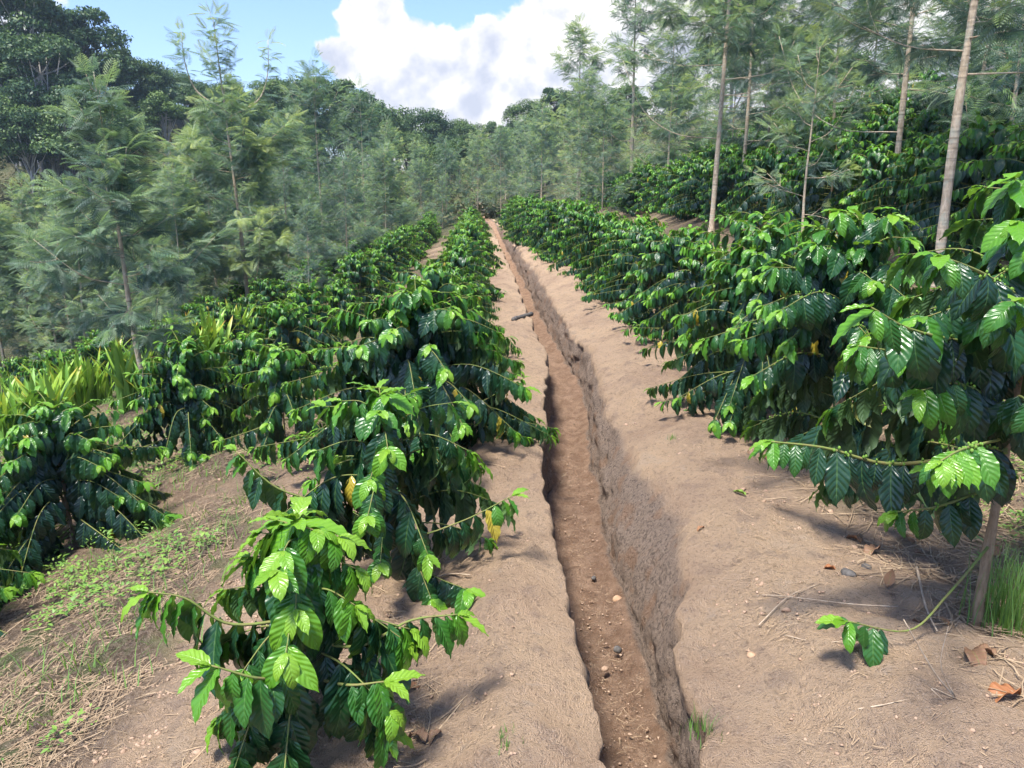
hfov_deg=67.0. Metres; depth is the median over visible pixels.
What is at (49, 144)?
forest tree
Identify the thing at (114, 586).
weeds
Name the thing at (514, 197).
coffee bush
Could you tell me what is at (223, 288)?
coffee bush
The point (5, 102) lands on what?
forest tree
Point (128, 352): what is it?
strap leaf plant
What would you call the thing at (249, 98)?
forest tree
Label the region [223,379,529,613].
coffee bush
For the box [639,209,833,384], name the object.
coffee bush
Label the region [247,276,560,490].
coffee bush
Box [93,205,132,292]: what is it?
silver oak tree
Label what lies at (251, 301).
coffee bush
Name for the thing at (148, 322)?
coffee bush
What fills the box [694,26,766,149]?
silver oak tree
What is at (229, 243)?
silver oak tree
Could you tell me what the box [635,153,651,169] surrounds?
coffee bush
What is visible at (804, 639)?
dry twig
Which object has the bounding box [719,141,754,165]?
coffee bush
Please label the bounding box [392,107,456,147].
forest tree
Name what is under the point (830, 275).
coffee bush
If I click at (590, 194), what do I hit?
coffee bush
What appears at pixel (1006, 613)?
grass tuft
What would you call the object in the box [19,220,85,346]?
silver oak tree
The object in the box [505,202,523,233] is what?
coffee bush
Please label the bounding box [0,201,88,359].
silver oak tree
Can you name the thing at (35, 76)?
forest tree
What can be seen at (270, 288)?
coffee bush
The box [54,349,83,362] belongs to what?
coffee bush
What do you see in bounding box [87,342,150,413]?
strap leaf plant
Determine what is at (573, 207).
coffee bush
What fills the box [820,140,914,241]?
coffee bush
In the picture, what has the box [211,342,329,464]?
coffee bush
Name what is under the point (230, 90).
forest tree
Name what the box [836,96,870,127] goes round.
coffee bush
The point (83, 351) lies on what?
coffee bush
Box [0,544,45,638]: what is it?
coffee bush
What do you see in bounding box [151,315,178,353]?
coffee bush
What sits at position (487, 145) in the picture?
forest tree
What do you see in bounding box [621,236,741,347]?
coffee bush
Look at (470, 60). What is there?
sky
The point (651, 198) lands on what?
coffee bush
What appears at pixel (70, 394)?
strap leaf plant
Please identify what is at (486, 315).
coffee bush
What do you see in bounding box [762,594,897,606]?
dry twig
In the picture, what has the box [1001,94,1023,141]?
coffee bush
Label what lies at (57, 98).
forest tree
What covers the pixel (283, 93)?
forest tree
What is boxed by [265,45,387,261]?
silver oak tree
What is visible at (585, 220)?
coffee bush
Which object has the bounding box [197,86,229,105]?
forest tree
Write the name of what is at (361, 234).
silver oak tree
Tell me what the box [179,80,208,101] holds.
forest tree
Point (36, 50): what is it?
forest tree
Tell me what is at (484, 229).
coffee bush
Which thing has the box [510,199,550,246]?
coffee bush
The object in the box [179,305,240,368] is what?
strap leaf plant
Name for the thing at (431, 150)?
forest tree
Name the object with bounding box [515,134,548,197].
silver oak tree
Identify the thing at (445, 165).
silver oak tree
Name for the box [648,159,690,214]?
coffee bush
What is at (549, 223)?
coffee bush
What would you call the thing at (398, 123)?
forest tree
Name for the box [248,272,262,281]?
coffee bush
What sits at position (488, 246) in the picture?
coffee bush
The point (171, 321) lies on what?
strap leaf plant
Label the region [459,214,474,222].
coffee bush
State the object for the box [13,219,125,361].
silver oak tree
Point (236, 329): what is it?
coffee bush
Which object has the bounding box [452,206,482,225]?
coffee bush
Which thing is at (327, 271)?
coffee bush
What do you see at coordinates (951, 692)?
dry twig
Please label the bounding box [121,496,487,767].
coffee bush
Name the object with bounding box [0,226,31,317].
silver oak tree
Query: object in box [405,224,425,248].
coffee bush
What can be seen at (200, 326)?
coffee bush
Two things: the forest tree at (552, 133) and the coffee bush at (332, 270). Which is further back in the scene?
the forest tree at (552, 133)
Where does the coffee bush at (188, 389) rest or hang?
on the ground
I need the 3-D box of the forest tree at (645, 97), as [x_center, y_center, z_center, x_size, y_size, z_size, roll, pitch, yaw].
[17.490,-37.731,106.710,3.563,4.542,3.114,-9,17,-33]
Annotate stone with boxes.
[746,651,755,657]
[840,568,856,576]
[861,563,871,569]
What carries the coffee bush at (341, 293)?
on the ground
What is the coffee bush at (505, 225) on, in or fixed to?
on the ground
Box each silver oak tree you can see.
[0,52,239,376]
[0,171,102,353]
[0,201,63,365]
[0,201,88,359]
[0,225,58,343]
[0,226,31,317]
[9,205,115,348]
[13,199,147,354]
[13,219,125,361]
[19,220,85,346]
[81,183,142,287]
[90,187,201,329]
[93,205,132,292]
[97,203,177,318]
[126,0,322,298]
[129,177,222,312]
[129,195,226,311]
[130,156,232,315]
[133,218,208,315]
[144,179,220,308]
[146,197,231,316]
[150,192,219,319]
[173,117,276,291]
[202,181,251,286]
[210,187,249,286]
[229,136,312,267]
[234,106,333,275]
[234,174,282,248]
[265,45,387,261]
[270,135,333,260]
[271,193,337,291]
[273,129,344,241]
[274,141,351,259]
[284,166,331,229]
[308,143,385,272]
[310,76,418,242]
[333,139,380,239]
[344,138,418,247]
[354,141,416,246]
[355,147,409,228]
[359,120,420,233]
[402,154,440,226]
[403,137,445,222]
[423,132,472,222]
[424,170,458,227]
[439,149,464,194]
[450,127,505,213]
[452,136,501,206]
[475,121,524,215]
[485,123,524,199]
[493,116,547,196]
[506,95,583,201]
[507,115,545,194]
[514,116,551,182]
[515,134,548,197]
[532,110,560,185]
[534,14,636,204]
[534,126,565,179]
[544,64,614,200]
[567,82,644,214]
[576,0,696,172]
[576,95,640,190]
[607,0,852,231]
[617,1,733,174]
[636,55,703,168]
[653,53,723,152]
[660,34,744,154]
[675,0,844,163]
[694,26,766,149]
[699,0,849,159]
[730,10,797,129]
[743,27,876,232]
[752,0,922,150]
[760,2,857,133]
[764,0,996,153]
[810,0,1023,287]
[811,0,935,120]
[869,19,921,100]
[884,0,1023,124]
[906,0,1023,152]
[913,1,1006,87]
[967,6,1022,59]
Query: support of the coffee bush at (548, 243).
on the ground
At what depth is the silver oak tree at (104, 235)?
36.99 m
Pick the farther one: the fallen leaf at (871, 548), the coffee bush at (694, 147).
the coffee bush at (694, 147)
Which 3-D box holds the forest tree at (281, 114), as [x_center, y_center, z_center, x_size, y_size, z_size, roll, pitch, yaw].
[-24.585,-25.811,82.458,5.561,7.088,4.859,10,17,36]
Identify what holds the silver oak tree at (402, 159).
on the ground
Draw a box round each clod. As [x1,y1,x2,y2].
[601,666,608,671]
[612,595,621,601]
[613,645,621,653]
[636,210,648,214]
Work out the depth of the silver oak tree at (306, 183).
39.75 m
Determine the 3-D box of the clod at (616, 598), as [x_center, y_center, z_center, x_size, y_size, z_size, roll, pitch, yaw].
[0.542,1.107,3.962,0.055,0.040,0.050,-1,14,-3]
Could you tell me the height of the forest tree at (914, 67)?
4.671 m
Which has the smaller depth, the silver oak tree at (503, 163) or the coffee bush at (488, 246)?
the coffee bush at (488, 246)
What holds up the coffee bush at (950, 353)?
on the ground
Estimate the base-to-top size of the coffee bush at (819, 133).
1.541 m
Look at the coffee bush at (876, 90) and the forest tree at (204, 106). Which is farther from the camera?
the forest tree at (204, 106)
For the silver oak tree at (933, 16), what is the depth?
26.14 m
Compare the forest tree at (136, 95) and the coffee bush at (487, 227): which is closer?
the coffee bush at (487, 227)
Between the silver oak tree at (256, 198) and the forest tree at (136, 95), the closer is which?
the silver oak tree at (256, 198)
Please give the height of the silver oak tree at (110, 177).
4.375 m
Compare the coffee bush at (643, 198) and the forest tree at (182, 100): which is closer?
the coffee bush at (643, 198)
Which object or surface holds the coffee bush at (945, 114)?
on the ground
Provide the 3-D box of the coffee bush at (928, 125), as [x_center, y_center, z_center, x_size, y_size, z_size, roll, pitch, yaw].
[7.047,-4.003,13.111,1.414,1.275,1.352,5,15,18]
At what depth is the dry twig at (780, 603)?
2.84 m
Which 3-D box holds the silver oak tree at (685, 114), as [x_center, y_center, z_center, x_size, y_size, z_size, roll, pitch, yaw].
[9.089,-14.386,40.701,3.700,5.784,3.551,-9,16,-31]
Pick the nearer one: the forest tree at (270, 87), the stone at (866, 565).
the stone at (866, 565)
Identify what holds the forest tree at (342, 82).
on the ground
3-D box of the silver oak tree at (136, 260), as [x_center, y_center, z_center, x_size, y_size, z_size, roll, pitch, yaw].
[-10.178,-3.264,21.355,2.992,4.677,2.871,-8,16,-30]
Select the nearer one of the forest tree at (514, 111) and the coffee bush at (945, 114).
the coffee bush at (945, 114)
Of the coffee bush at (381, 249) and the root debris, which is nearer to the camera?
the root debris
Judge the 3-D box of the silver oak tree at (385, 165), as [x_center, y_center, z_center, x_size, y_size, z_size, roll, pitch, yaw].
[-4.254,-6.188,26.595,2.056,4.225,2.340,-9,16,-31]
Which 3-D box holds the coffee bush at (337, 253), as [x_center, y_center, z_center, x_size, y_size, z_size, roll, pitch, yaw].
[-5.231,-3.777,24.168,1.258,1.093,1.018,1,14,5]
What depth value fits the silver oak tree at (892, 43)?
33.78 m
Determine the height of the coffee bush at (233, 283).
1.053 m
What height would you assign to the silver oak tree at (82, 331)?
4.490 m
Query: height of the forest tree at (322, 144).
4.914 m
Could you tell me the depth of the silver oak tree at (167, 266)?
27.36 m
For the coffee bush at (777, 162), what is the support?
on the ground
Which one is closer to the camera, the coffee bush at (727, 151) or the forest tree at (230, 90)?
the coffee bush at (727, 151)
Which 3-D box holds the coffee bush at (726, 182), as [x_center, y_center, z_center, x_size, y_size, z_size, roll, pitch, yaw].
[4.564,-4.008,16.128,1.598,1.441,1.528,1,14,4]
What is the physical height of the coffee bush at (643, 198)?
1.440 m
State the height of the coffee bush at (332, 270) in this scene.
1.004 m
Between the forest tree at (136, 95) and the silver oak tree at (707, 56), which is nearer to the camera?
the silver oak tree at (707, 56)
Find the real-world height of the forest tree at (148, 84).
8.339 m
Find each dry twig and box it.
[437,573,470,577]
[758,583,819,624]
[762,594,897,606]
[784,635,842,641]
[858,699,905,708]
[903,619,956,703]
[915,566,937,631]
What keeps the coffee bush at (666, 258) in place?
on the ground
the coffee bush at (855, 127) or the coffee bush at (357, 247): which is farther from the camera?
the coffee bush at (357, 247)
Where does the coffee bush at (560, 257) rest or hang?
on the ground
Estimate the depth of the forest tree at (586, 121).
70.15 m
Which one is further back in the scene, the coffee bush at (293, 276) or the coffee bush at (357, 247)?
the coffee bush at (357, 247)
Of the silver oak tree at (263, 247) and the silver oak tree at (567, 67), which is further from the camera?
the silver oak tree at (567, 67)
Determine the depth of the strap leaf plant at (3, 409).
9.88 m
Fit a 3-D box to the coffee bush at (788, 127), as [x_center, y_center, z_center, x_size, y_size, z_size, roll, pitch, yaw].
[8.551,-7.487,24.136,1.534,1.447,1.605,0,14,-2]
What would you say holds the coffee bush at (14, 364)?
on the ground
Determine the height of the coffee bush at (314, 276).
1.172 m
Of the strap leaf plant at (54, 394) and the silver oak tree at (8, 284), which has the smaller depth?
the strap leaf plant at (54, 394)
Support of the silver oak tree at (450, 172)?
on the ground
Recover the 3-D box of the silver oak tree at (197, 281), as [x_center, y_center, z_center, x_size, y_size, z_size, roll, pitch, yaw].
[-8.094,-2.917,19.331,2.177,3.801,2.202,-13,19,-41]
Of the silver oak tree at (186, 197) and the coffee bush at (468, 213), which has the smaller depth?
the silver oak tree at (186, 197)
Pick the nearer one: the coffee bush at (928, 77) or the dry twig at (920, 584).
the dry twig at (920, 584)
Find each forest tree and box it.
[0,0,83,179]
[0,31,93,185]
[0,66,21,176]
[0,92,79,191]
[0,104,58,202]
[8,36,87,173]
[17,99,128,190]
[21,97,66,188]
[23,5,141,94]
[41,80,115,193]
[80,104,164,162]
[96,45,152,121]
[98,56,180,101]
[119,88,158,117]
[136,90,188,163]
[142,67,195,124]
[172,95,195,124]
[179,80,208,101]
[179,115,222,147]
[196,100,212,118]
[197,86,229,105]
[203,92,276,182]
[208,80,246,97]
[212,122,262,191]
[245,75,286,110]
[259,106,307,138]
[272,74,342,159]
[292,114,324,140]
[298,134,322,147]
[305,139,329,173]
[311,78,384,166]
[319,110,349,156]
[324,132,361,161]
[343,99,432,159]
[391,131,427,174]
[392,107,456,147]
[405,142,455,194]
[430,142,459,180]
[443,129,458,138]
[447,137,469,178]
[449,118,489,141]
[457,134,474,150]
[479,120,496,138]
[479,140,494,153]
[490,125,514,144]
[500,98,549,132]
[508,131,520,172]
[530,117,566,168]
[531,87,575,135]
[567,109,600,140]
[572,93,603,109]
[595,107,628,143]
[607,83,644,137]
[634,99,647,124]
[640,93,648,109]
[647,73,687,118]
[692,0,780,128]
[758,20,843,98]
[821,48,883,99]
[880,44,926,87]
[944,40,1002,78]
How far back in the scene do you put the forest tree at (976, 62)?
47.96 m
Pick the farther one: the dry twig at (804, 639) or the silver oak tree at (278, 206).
the silver oak tree at (278, 206)
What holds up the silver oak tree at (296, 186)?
on the ground
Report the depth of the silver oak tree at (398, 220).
26.96 m
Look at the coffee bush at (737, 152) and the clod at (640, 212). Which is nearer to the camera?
the coffee bush at (737, 152)
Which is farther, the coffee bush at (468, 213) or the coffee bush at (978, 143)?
the coffee bush at (468, 213)
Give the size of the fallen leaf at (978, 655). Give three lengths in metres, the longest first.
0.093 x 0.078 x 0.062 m
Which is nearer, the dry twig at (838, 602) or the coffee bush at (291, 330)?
the dry twig at (838, 602)
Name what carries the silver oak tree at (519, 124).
on the ground
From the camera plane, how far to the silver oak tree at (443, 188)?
39.91 m
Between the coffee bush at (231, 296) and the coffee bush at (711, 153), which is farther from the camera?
the coffee bush at (711, 153)
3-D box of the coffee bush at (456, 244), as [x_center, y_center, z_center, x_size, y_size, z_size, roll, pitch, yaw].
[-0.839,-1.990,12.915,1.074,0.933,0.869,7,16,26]
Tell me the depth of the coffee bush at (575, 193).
36.07 m
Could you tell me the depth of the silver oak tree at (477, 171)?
44.90 m
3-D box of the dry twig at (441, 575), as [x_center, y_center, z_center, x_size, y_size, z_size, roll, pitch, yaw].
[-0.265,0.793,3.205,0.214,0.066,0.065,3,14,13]
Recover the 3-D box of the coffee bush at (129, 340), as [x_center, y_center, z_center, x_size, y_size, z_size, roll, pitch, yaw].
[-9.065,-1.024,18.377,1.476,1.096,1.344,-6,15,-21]
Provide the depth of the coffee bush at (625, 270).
9.76 m
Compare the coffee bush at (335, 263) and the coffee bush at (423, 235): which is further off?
the coffee bush at (423, 235)
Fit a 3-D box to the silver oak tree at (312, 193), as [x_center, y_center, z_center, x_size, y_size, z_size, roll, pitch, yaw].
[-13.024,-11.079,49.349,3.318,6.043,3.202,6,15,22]
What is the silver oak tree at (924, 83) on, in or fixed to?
on the ground
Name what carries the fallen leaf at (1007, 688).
on the ground
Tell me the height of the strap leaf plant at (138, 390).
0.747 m
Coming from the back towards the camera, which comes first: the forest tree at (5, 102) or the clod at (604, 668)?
the forest tree at (5, 102)
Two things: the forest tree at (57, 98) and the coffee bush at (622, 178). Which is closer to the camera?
the coffee bush at (622, 178)
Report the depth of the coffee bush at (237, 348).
7.18 m
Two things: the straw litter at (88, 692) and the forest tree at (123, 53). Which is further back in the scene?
the forest tree at (123, 53)
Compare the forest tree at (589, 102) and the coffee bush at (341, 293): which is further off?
the forest tree at (589, 102)
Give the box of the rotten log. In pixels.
[511,312,533,320]
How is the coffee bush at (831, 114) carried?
on the ground
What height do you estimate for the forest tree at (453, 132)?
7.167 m
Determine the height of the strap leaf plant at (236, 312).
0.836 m
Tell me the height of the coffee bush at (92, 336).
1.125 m
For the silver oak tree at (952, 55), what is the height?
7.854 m
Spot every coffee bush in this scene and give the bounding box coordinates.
[0,356,32,392]
[0,385,183,610]
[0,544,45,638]
[2,349,105,407]
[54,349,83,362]
[66,329,124,357]
[70,337,124,390]
[105,326,258,471]
[108,320,139,351]
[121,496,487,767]
[123,320,158,356]
[126,313,158,348]
[146,321,215,375]
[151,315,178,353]
[176,300,207,322]
[181,294,231,319]
[185,313,227,353]
[204,330,298,430]
[205,305,254,351]
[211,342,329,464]
[213,284,228,297]
[213,289,246,317]
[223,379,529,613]
[224,280,240,291]
[228,292,271,332]
[229,284,256,304]
[243,295,329,375]
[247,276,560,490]
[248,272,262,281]
[248,278,290,329]
[248,281,263,295]
[264,277,351,355]
[267,280,294,301]
[283,268,309,292]
[295,257,330,292]
[305,259,340,281]
[318,262,337,288]
[320,278,375,334]
[326,255,343,272]
[327,246,350,269]
[328,257,393,301]
[331,250,389,314]
[347,239,367,259]
[349,255,524,384]
[355,249,399,295]
[364,236,417,276]
[365,230,425,274]
[374,230,417,268]
[376,250,403,290]
[391,225,423,261]
[394,231,430,254]
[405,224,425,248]
[407,228,427,259]
[412,225,437,248]
[414,218,437,241]
[416,220,439,244]
[417,218,442,238]
[419,216,441,232]
[422,211,440,228]
[427,234,507,301]
[428,219,441,237]
[436,244,492,318]
[437,222,504,264]
[438,215,497,253]
[441,232,489,265]
[442,266,501,328]
[447,221,503,271]
[447,237,489,282]
[449,212,474,236]
[449,272,521,357]
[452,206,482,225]
[456,220,493,247]
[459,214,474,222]
[473,218,491,242]
[475,216,492,236]
[495,198,511,223]
[498,199,526,230]
[500,195,521,220]
[501,198,517,222]
[501,198,518,225]
[502,195,545,245]
[503,193,539,235]
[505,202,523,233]
[507,197,527,217]
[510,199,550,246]
[522,213,543,246]
[525,199,569,255]
[530,199,566,246]
[533,197,596,262]
[535,208,570,260]
[547,205,611,271]
[554,217,589,266]
[557,208,631,281]
[563,173,588,202]
[573,178,589,204]
[574,217,635,289]
[577,173,604,203]
[579,211,678,301]
[580,221,687,311]
[589,171,612,206]
[595,174,620,206]
[596,178,620,207]
[607,174,630,206]
[608,220,724,331]
[609,163,648,213]
[613,162,659,216]
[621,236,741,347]
[623,158,640,177]
[627,166,664,211]
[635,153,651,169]
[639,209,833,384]
[641,168,669,213]
[644,219,834,438]
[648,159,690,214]
[654,153,713,215]
[658,148,681,169]
[658,156,713,220]
[677,161,753,215]
[682,147,706,162]
[688,141,707,155]
[691,205,1018,478]
[692,156,755,221]
[699,142,725,163]
[700,139,715,150]
[708,124,740,148]
[712,143,741,164]
[715,150,787,219]
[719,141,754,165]
[720,133,739,148]
[722,143,801,226]
[734,128,756,148]
[740,134,774,171]
[748,171,1023,666]
[759,132,803,163]
[762,148,839,221]
[771,137,868,231]
[774,120,798,137]
[783,129,816,180]
[794,115,848,181]
[803,100,847,155]
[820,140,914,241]
[835,119,863,168]
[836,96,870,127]
[839,100,925,181]
[850,129,986,244]
[856,79,889,120]
[869,93,908,121]
[871,85,910,120]
[882,111,1020,253]
[889,109,949,175]
[902,83,1012,168]
[903,87,952,148]
[905,85,943,150]
[906,68,955,107]
[917,125,1023,260]
[951,75,978,94]
[979,63,1023,117]
[989,44,1023,97]
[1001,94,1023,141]
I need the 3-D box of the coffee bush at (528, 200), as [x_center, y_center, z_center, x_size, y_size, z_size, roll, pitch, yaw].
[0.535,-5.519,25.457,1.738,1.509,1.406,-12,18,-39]
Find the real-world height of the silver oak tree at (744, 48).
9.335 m
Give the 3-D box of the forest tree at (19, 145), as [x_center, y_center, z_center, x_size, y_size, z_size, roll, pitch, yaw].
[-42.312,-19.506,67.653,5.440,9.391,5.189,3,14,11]
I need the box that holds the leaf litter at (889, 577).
[169,414,1022,687]
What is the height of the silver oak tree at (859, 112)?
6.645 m
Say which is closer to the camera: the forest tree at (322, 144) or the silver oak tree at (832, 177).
the silver oak tree at (832, 177)
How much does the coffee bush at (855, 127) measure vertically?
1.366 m
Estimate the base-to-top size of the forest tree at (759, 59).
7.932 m
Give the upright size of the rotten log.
0.140 m
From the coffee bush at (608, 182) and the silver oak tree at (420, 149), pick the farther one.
the silver oak tree at (420, 149)
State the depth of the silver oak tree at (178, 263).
19.51 m
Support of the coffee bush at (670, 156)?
on the ground
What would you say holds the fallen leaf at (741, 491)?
on the ground
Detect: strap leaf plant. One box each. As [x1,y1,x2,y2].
[0,356,13,383]
[0,365,77,414]
[0,372,57,425]
[0,375,24,452]
[20,355,89,401]
[40,347,106,406]
[68,358,114,404]
[85,335,131,376]
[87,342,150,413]
[121,343,157,368]
[124,355,167,412]
[163,308,209,328]
[163,312,225,354]
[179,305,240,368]
[205,299,257,338]
[254,274,289,293]
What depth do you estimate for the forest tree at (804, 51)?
43.69 m
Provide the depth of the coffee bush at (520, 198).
30.91 m
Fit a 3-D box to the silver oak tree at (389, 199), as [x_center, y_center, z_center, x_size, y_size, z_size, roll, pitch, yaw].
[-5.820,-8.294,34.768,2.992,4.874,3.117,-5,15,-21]
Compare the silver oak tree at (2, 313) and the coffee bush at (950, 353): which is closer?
the coffee bush at (950, 353)
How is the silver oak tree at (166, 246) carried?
on the ground
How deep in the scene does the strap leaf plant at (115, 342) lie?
13.04 m
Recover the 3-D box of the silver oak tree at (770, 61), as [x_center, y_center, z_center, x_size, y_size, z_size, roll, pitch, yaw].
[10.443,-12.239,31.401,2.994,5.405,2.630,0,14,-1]
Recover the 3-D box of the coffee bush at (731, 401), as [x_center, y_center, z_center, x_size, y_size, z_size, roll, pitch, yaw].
[1.604,-0.368,5.093,1.234,1.409,1.268,-3,14,-13]
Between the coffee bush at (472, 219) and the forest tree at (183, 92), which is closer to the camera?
the coffee bush at (472, 219)
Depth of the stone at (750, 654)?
2.62 m
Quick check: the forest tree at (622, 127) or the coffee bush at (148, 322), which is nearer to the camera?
the coffee bush at (148, 322)
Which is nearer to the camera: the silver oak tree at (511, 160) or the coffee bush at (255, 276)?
the coffee bush at (255, 276)
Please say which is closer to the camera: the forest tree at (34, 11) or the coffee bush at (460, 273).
the coffee bush at (460, 273)
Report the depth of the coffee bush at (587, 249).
13.08 m
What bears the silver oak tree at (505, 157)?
on the ground
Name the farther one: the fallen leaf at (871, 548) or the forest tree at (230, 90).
the forest tree at (230, 90)
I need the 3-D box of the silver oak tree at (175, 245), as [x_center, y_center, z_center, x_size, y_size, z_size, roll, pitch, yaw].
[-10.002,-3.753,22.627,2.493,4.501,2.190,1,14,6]
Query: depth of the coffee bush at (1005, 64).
17.13 m
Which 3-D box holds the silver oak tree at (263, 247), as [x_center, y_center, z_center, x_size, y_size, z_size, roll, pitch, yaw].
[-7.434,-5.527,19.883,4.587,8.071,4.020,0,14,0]
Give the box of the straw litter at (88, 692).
[0,258,1023,767]
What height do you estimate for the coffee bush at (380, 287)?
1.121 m
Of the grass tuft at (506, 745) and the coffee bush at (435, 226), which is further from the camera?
the coffee bush at (435, 226)
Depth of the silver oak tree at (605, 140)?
31.00 m
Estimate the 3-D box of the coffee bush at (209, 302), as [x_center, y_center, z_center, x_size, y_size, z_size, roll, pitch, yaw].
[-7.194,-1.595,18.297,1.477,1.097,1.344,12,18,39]
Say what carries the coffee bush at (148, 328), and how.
on the ground
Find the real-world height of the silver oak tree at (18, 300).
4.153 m
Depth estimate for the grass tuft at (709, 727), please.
2.32 m
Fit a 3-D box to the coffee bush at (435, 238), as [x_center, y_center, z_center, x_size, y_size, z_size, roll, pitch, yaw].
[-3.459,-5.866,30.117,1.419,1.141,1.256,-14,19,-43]
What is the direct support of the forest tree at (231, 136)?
on the ground
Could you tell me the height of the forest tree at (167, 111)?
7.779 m
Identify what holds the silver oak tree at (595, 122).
on the ground
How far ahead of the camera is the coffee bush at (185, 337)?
10.59 m
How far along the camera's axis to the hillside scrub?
72.56 m
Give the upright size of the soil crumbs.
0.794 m
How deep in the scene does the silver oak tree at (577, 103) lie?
31.14 m
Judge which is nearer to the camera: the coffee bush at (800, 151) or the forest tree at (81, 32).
the coffee bush at (800, 151)
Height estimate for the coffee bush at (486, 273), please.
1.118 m
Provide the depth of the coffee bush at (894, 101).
18.26 m
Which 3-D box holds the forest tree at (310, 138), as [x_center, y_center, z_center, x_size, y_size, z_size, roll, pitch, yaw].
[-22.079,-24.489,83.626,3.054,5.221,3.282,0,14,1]
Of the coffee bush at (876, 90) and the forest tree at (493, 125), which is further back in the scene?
the forest tree at (493, 125)
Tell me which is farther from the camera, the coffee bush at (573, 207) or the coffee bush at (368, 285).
the coffee bush at (573, 207)
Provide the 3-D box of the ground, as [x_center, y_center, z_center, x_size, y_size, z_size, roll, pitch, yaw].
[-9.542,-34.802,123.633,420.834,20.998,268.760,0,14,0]
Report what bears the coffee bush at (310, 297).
on the ground
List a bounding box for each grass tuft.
[498,723,523,755]
[679,701,724,748]
[956,535,1023,622]
[959,539,1023,640]
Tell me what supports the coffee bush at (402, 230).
on the ground
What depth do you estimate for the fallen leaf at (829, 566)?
3.06 m
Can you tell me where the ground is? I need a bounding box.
[0,91,1023,767]
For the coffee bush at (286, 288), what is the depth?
16.76 m
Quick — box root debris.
[24,296,1022,767]
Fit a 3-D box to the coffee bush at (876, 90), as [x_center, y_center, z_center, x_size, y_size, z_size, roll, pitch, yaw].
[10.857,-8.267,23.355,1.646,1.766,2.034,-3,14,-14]
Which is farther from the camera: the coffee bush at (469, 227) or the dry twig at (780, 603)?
the coffee bush at (469, 227)
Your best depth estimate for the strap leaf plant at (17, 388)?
11.21 m
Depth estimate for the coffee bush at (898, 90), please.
21.73 m
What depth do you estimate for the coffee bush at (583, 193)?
35.01 m
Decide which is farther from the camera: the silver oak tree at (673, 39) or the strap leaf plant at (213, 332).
the silver oak tree at (673, 39)
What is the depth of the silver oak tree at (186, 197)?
18.48 m
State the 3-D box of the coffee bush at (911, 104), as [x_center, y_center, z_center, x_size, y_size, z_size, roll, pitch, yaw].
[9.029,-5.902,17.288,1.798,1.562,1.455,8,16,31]
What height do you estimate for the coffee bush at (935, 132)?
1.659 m
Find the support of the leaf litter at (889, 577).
on the ground
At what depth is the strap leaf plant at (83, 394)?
11.50 m
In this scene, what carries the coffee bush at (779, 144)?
on the ground
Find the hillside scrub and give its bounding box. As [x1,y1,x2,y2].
[0,91,690,285]
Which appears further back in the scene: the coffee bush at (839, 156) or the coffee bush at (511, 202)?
the coffee bush at (511, 202)
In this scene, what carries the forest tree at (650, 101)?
on the ground
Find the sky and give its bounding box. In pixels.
[0,0,1023,177]
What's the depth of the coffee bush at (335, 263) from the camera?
22.87 m
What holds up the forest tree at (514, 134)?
on the ground
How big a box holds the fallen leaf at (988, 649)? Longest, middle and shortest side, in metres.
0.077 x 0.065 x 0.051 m
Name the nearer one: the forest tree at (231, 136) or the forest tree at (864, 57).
the forest tree at (864, 57)
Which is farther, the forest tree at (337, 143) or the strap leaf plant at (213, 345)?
the forest tree at (337, 143)
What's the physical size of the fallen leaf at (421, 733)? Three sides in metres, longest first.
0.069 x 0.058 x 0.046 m
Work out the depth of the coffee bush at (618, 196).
25.50 m
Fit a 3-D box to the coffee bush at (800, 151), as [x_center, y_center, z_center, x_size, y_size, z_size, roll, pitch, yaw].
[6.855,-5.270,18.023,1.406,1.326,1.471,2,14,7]
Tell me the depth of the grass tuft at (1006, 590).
2.77 m
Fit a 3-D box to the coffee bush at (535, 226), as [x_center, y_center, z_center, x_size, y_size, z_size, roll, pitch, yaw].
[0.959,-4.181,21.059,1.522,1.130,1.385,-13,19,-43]
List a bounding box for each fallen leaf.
[408,727,427,741]
[428,728,441,745]
[734,489,745,495]
[823,564,835,569]
[846,534,862,542]
[863,544,880,554]
[964,644,986,665]
[973,643,996,657]
[988,682,1021,702]
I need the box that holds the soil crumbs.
[0,324,1023,767]
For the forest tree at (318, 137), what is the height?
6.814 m
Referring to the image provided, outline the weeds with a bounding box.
[0,244,1023,759]
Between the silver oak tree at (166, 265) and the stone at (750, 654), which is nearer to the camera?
the stone at (750, 654)
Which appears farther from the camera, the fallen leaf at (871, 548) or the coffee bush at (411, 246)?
the coffee bush at (411, 246)
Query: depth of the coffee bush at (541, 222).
19.83 m
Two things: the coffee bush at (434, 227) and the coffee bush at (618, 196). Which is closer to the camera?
the coffee bush at (618, 196)
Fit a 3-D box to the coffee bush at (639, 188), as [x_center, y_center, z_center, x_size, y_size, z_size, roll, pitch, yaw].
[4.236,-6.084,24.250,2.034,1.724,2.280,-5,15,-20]
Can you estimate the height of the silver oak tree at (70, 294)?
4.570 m
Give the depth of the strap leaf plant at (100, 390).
11.70 m
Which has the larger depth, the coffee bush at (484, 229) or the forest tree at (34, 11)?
the forest tree at (34, 11)
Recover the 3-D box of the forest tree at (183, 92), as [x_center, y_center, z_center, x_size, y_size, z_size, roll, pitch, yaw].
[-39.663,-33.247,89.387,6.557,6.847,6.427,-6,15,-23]
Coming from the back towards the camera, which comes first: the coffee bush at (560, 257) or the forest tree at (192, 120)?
the forest tree at (192, 120)
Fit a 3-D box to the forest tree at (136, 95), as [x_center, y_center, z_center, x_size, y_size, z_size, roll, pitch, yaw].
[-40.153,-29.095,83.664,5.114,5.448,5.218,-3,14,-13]
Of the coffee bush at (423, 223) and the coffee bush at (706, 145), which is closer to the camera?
the coffee bush at (423, 223)

